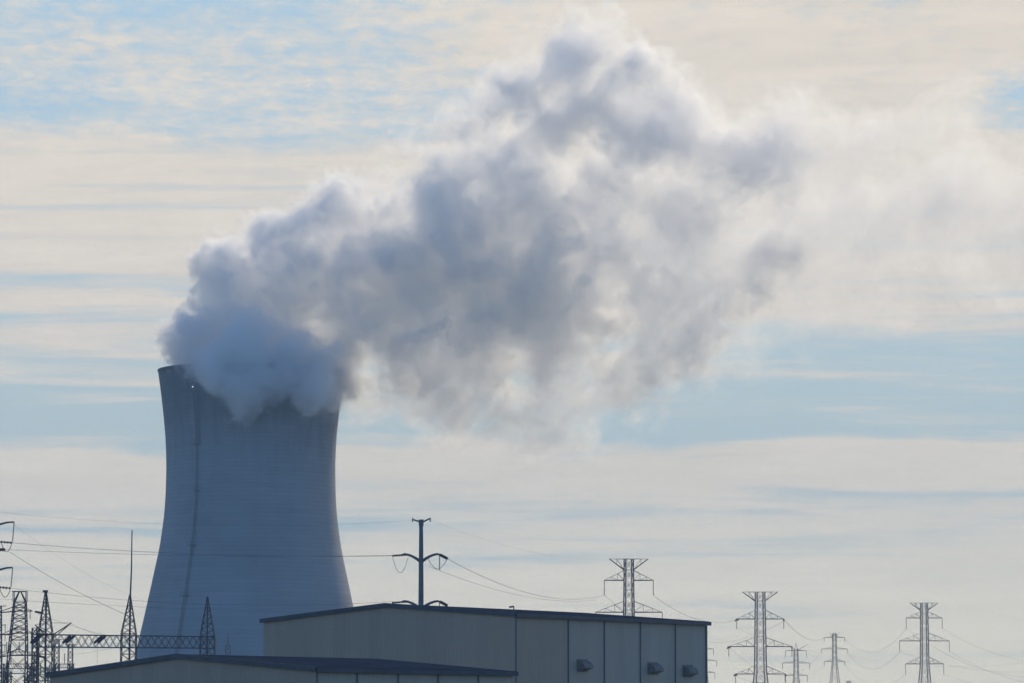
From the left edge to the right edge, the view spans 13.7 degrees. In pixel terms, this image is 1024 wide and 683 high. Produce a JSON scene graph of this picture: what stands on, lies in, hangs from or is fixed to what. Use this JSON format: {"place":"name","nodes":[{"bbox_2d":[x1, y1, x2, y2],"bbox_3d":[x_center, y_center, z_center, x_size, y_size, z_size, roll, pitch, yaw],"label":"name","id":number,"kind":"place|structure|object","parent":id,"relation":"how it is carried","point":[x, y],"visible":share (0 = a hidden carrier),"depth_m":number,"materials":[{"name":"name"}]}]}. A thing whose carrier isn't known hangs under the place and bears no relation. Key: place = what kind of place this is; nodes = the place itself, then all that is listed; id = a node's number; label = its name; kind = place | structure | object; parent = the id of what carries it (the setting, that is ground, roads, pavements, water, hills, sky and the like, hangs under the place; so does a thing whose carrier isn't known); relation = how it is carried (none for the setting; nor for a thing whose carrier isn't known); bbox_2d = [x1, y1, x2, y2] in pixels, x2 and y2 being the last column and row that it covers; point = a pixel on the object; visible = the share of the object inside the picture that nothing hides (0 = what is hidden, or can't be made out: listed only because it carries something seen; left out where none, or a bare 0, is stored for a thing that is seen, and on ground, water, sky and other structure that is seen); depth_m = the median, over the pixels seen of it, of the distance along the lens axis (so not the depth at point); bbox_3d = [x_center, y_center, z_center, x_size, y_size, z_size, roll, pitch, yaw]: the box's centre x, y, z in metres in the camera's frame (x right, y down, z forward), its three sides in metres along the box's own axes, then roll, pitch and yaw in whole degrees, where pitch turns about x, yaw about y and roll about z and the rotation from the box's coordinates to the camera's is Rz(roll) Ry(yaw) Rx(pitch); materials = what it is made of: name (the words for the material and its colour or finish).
{"place":"outdoors","nodes":[
{"label":"outdoors","id":0,"kind":"place"},
{"bbox_2d":[0,606,5,682],"bbox_3d":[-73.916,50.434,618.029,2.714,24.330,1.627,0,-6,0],"label":"lattice tower","id":1,"kind":"structure","parent":0,"point":[1,680],"depth_m":618.42,"materials":[{"name":"metal"}]},
{"bbox_2d":[0,591,44,682],"bbox_3d":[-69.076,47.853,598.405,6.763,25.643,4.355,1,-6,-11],"label":"lattice tower","id":2,"kind":"structure","parent":0,"point":[11,633],"depth_m":598.60,"materials":[{"name":"metal"}]},
{"bbox_2d":[225,643,230,654],"bbox_3d":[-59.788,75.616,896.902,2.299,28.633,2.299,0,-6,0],"label":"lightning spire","id":3,"kind":"structure","parent":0,"point":[228,649],"depth_m":898.31,"materials":[{"name":"metal"}]},
{"bbox_2d":[134,362,352,659],"bbox_3d":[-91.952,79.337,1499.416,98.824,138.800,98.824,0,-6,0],"label":"cooling tower","id":4,"kind":"structure","parent":0,"point":[250,455],"depth_m":1474.74,"materials":[{"name":"concrete"}]},
{"bbox_2d":[45,653,518,682],"bbox_3d":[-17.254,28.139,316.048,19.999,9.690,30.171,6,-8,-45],"label":"metal warehouse","id":5,"kind":"structure","parent":0,"point":[182,668],"depth_m":308.32,"materials":[{"name":"grey metal"}]},
{"bbox_2d":[259,603,710,682],"bbox_3d":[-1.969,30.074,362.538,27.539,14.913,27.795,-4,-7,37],"label":"metal warehouse","id":6,"kind":"structure","parent":0,"point":[532,646],"depth_m":352.75,"materials":[{"name":"grey metal"}]},
{"bbox_2d":[0,0,1023,682],"label":"sky","id":7,"kind":"structure","parent":0,"point":[726,296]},
{"label":"ground","id":8,"kind":"structure","parent":0,"visible":0},
{"bbox_2d":[0,660,12,682],"bbox_3d":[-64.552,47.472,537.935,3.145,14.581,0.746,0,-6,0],"label":"bus support","id":9,"kind":"object","parent":8,"relation":"on","point":[10,676],"visible":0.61,"depth_m":538.16,"materials":[{"name":"metal"}]},
{"bbox_2d":[0,521,14,597],"bbox_3d":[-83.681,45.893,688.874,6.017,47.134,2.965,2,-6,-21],"label":"steel pole","id":10,"kind":"object","parent":8,"relation":"on","point":[3,549],"visible":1,"depth_m":690.20,"materials":[{"name":"grey metal"}]},
{"bbox_2d":[10,552,123,613],"bbox_3d":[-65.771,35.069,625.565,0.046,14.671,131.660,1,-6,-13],"label":"power line","id":11,"kind":"object","parent":10,"relation":"attached to","point":[67,586],"visible":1,"depth_m":617.61,"materials":[{"name":"grey metal"}]},
{"bbox_2d":[5,549,391,555],"bbox_3d":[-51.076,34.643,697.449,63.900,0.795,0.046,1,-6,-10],"label":"power line","id":12,"kind":"object","parent":10,"relation":"attached to","point":[150,554],"visible":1,"depth_m":695.78,"materials":[{"name":"grey metal"}]},
{"bbox_2d":[2,652,33,682],"bbox_3d":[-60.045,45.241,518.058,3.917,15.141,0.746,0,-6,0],"label":"bus support","id":13,"kind":"object","parent":8,"relation":"on","point":[7,673],"visible":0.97,"depth_m":518.31,"materials":[{"name":"metal"}]},
{"bbox_2d":[2,642,37,682],"bbox_3d":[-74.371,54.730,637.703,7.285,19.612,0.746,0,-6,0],"label":"bus support","id":14,"kind":"object","parent":8,"relation":"on","point":[34,665],"visible":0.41,"depth_m":638.22,"materials":[{"name":"metal"}]},
{"bbox_2d":[22,663,50,682],"bbox_3d":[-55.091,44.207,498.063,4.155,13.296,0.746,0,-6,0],"label":"bus support","id":15,"kind":"object","parent":8,"relation":"on","point":[27,679],"visible":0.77,"depth_m":498.26,"materials":[{"name":"metal"}]},
{"bbox_2d":[29,668,52,682],"bbox_3d":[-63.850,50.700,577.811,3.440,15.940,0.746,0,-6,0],"label":"bus support","id":16,"kind":"object","parent":8,"relation":"on","point":[39,669],"visible":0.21,"depth_m":578.13,"materials":[{"name":"metal"}]},
{"bbox_2d":[54,639,61,670],"bbox_3d":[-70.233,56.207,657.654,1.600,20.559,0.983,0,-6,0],"label":"bus support","id":17,"kind":"object","parent":8,"relation":"on","point":[58,662],"visible":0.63,"depth_m":658.24,"materials":[{"name":"metal"}]},
{"bbox_2d":[54,654,74,670],"bbox_3d":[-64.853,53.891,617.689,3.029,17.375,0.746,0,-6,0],"label":"bus support","id":18,"kind":"object","parent":8,"relation":"on","point":[59,667],"visible":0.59,"depth_m":618.05,"materials":[{"name":"metal"}]},
{"bbox_2d":[67,644,74,668],"bbox_3d":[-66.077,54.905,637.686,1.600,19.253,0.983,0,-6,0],"label":"bus support","id":19,"kind":"object","parent":8,"relation":"on","point":[68,658],"visible":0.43,"depth_m":638.10,"materials":[{"name":"metal"}]},
{"bbox_2d":[30,530,215,682],"bbox_3d":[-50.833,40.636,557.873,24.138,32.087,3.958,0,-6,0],"label":"substation gantry","id":20,"kind":"object","parent":8,"relation":"on","point":[37,646],"visible":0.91,"depth_m":558.52,"materials":[{"name":"metal"}]},
{"bbox_2d":[392,518,447,605],"bbox_3d":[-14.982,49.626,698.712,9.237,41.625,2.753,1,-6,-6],"label":"steel pole","id":21,"kind":"object","parent":8,"relation":"on","point":[420,559],"visible":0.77,"depth_m":699.65,"materials":[{"name":"grey metal"}]},
{"bbox_2d":[6,599,307,611],"bbox_3d":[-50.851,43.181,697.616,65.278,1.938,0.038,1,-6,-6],"label":"power line","id":22,"kind":"object","parent":21,"relation":"attached to","point":[177,608],"visible":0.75,"depth_m":697.18,"materials":[{"name":"grey metal"}]},
{"bbox_2d":[18,543,344,556],"bbox_3d":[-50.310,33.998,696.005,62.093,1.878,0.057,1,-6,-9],"label":"power line","id":23,"kind":"object","parent":21,"relation":"attached to","point":[187,553],"visible":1,"depth_m":695.45,"materials":[{"name":"grey metal"}]},
{"bbox_2d":[11,588,392,604],"bbox_3d":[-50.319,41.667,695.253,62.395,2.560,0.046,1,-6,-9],"label":"power line","id":24,"kind":"object","parent":21,"relation":"attached to","point":[183,603],"visible":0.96,"depth_m":694.12,"materials":[{"name":"grey metal"}]},
{"bbox_2d":[2,512,411,525],"bbox_3d":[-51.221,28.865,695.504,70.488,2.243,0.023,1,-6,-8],"label":"power line","id":25,"kind":"object","parent":21,"relation":"attached to","point":[214,525],"visible":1,"depth_m":695.84,"materials":[{"name":"grey metal"}]},
{"bbox_2d":[429,566,591,600],"bbox_3d":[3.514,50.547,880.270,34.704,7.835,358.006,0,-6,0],"label":"power line","id":26,"kind":"object","parent":21,"relation":"attached to","point":[491,588],"visible":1,"depth_m":798.36,"materials":[{"name":"grey metal"}]},
{"bbox_2d":[448,559,603,598],"bbox_3d":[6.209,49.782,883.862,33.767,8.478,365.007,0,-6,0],"label":"power line","id":27,"kind":"object","parent":21,"relation":"attached to","point":[507,586],"visible":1,"depth_m":807.08,"materials":[{"name":"grey metal"}]},
{"bbox_2d":[595,559,662,616],"bbox_3d":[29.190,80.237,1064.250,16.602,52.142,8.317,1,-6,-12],"label":"transmission pylon","id":28,"kind":"object","parent":8,"relation":"on","point":[632,598],"visible":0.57,"depth_m":1065.83,"materials":[{"name":"metal"}]},
{"bbox_2d":[604,595,782,642],"bbox_3d":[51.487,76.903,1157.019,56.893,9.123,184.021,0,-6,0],"label":"power line","id":29,"kind":"object","parent":28,"relation":"attached to","point":[711,642],"visible":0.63,"depth_m":1174.16,"materials":[{"name":"grey metal"}]},
{"bbox_2d":[653,595,735,622],"bbox_3d":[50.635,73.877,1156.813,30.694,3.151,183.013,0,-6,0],"label":"power line","id":30,"kind":"object","parent":28,"relation":"attached to","point":[691,617],"visible":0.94,"depth_m":1138.81,"materials":[{"name":"grey metal"}]},
{"bbox_2d":[707,632,716,682],"bbox_3d":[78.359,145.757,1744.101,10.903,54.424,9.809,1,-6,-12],"label":"transmission pylon","id":31,"kind":"object","parent":8,"relation":"on","point":[711,660],"visible":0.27,"depth_m":1745.22,"materials":[{"name":"metal"}]},
{"bbox_2d":[727,592,792,682],"bbox_3d":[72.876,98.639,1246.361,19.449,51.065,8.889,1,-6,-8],"label":"transmission pylon","id":32,"kind":"object","parent":8,"relation":"on","point":[765,618],"visible":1,"depth_m":1247.27,"materials":[{"name":"metal"}]},
{"bbox_2d":[782,644,809,682],"bbox_3d":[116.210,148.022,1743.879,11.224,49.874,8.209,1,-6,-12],"label":"transmission pylon","id":33,"kind":"object","parent":8,"relation":"on","point":[797,666],"visible":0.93,"depth_m":1745.22,"materials":[{"name":"metal"}]},
{"bbox_2d":[821,633,847,682],"bbox_3d":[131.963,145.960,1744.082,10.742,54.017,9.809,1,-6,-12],"label":"transmission pylon","id":34,"kind":"object","parent":8,"relation":"on","point":[835,640],"visible":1,"depth_m":1745.83,"materials":[{"name":"metal"}]},
{"bbox_2d":[899,603,949,682],"bbox_3d":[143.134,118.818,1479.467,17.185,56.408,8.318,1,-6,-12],"label":"transmission pylon","id":35,"kind":"object","parent":8,"relation":"on","point":[922,635],"visible":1,"depth_m":1480.81,"materials":[{"name":"metal"}]}
]}

